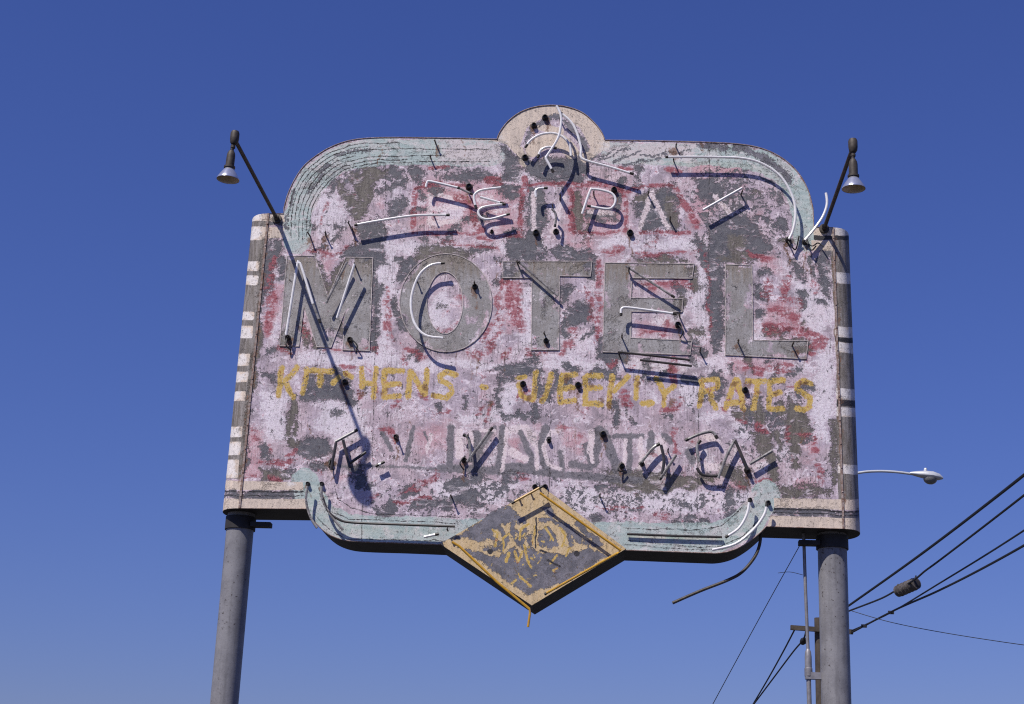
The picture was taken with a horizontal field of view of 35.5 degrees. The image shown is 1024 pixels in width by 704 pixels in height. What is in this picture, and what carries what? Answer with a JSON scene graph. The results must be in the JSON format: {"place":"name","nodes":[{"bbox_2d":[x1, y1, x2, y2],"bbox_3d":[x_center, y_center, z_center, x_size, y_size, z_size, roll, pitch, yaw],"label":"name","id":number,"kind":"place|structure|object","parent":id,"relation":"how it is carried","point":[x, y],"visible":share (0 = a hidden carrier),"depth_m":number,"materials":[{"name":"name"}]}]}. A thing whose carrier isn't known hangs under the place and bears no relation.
{"place":"outdoors","nodes":[
{"label":"outdoors","id":0,"kind":"place"},
{"bbox_2d":[0,0,1023,703],"label":"sky","id":1,"kind":"structure","parent":0,"point":[124,253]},
{"bbox_2d":[713,546,799,703],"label":"overhead cable","id":2,"kind":"object","parent":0,"point":[755,625],"visible":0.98,"depth_m":42.78,"materials":[{"name":"black rubber"}]},
{"bbox_2d":[852,611,1022,644],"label":"overhead cable","id":3,"kind":"object","parent":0,"point":[938,631],"visible":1,"depth_m":42.10,"materials":[{"name":"black rubber"}]},
{"label":"ground","id":4,"kind":"structure","parent":0,"visible":0},
{"bbox_2d":[210,511,272,703],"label":"sign post","id":5,"kind":"object","parent":4,"relation":"on","point":[240,526],"visible":1,"depth_m":12.30,"materials":[{"name":"grey paint"}]},
{"bbox_2d":[223,105,859,626],"bbox_3d":[0.236,0.046,12.757,4.950,4.350,0.602,1,-18,4],"label":"motel sign","id":6,"kind":"object","parent":5,"relation":"on","point":[535,359],"visible":1,"depth_m":12.63,"materials":[{"name":"paint"}]},
{"bbox_2d":[217,130,281,222],"bbox_3d":[-2.048,-1.289,12.534,0.170,0.409,1.328,0,-18,7],"label":"floodlight","id":7,"kind":"object","parent":6,"relation":"attached to","point":[227,174],"visible":1,"depth_m":11.99,"materials":[{"name":"grey metal"}]},
{"bbox_2d":[819,138,865,232],"bbox_3d":[2.509,-1.185,12.187,0.169,0.409,1.326,1,-18,3],"label":"floodlight","id":8,"kind":"object","parent":6,"relation":"attached to","point":[853,184],"visible":1,"depth_m":11.65,"materials":[{"name":"grey metal"}]},
{"bbox_2d":[790,617,852,703],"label":"utility pole","id":9,"kind":"object","parent":4,"relation":"on","point":[815,629],"visible":0.62,"depth_m":49.02,"materials":[{"name":"brown wood"}]},
{"bbox_2d":[753,630,794,702],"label":"overhead cable","id":10,"kind":"object","parent":9,"relation":"attached to","point":[775,664],"visible":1,"depth_m":53.68,"materials":[{"name":"black rubber"}]},
{"bbox_2d":[753,631,805,703],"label":"overhead cable","id":11,"kind":"object","parent":9,"relation":"attached to","point":[798,645],"visible":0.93,"depth_m":54.33,"materials":[{"name":"black rubber"}]},
{"bbox_2d":[800,638,805,644],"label":"wire connector","id":12,"kind":"object","parent":11,"relation":"hanging from","point":[802,641],"visible":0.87,"depth_m":49.60,"materials":[{"name":"black plastic"}]},
{"bbox_2d":[849,473,1023,606],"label":"overhead cable","id":13,"kind":"object","parent":9,"relation":"attached to","point":[1014,482],"visible":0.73,"depth_m":38.45,"materials":[{"name":"black rubber"}]},
{"bbox_2d":[849,494,1023,611],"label":"overhead cable","id":14,"kind":"object","parent":9,"relation":"attached to","point":[974,533],"visible":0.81,"depth_m":38.62,"materials":[{"name":"black rubber"}]},
{"bbox_2d":[893,575,920,596],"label":"splice case","id":15,"kind":"object","parent":14,"relation":"hanging from","point":[902,589],"visible":0.95,"depth_m":42.17,"materials":[{"name":"paint"}]},
{"bbox_2d":[851,544,1023,633],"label":"overhead cable","id":16,"kind":"object","parent":9,"relation":"attached to","point":[970,574],"visible":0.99,"depth_m":39.52,"materials":[{"name":"black rubber"}]},
{"bbox_2d":[851,530,1023,630],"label":"overhead cable","id":17,"kind":"object","parent":9,"relation":"attached to","point":[997,547],"visible":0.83,"depth_m":38.25,"materials":[{"name":"black rubber"}]},
{"bbox_2d":[798,531,850,703],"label":"sign post","id":18,"kind":"object","parent":4,"relation":"on","point":[832,548],"visible":0.91,"depth_m":11.98,"materials":[{"name":"grey paint"}]},
{"bbox_2d":[802,533,821,703],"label":"electrical conduit","id":19,"kind":"object","parent":18,"relation":"attached to","point":[809,674],"visible":0.99,"depth_m":11.97,"materials":[{"name":"metal"}]},
{"bbox_2d":[858,468,942,484],"bbox_3d":[9.036,8.324,37.789,2.768,11.527,0.360,1,-18,4],"label":"street lamp","id":20,"kind":"object","parent":4,"relation":"on","point":[930,477],"visible":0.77,"depth_m":39.38,"materials":[{"name":"metal"}]}
]}

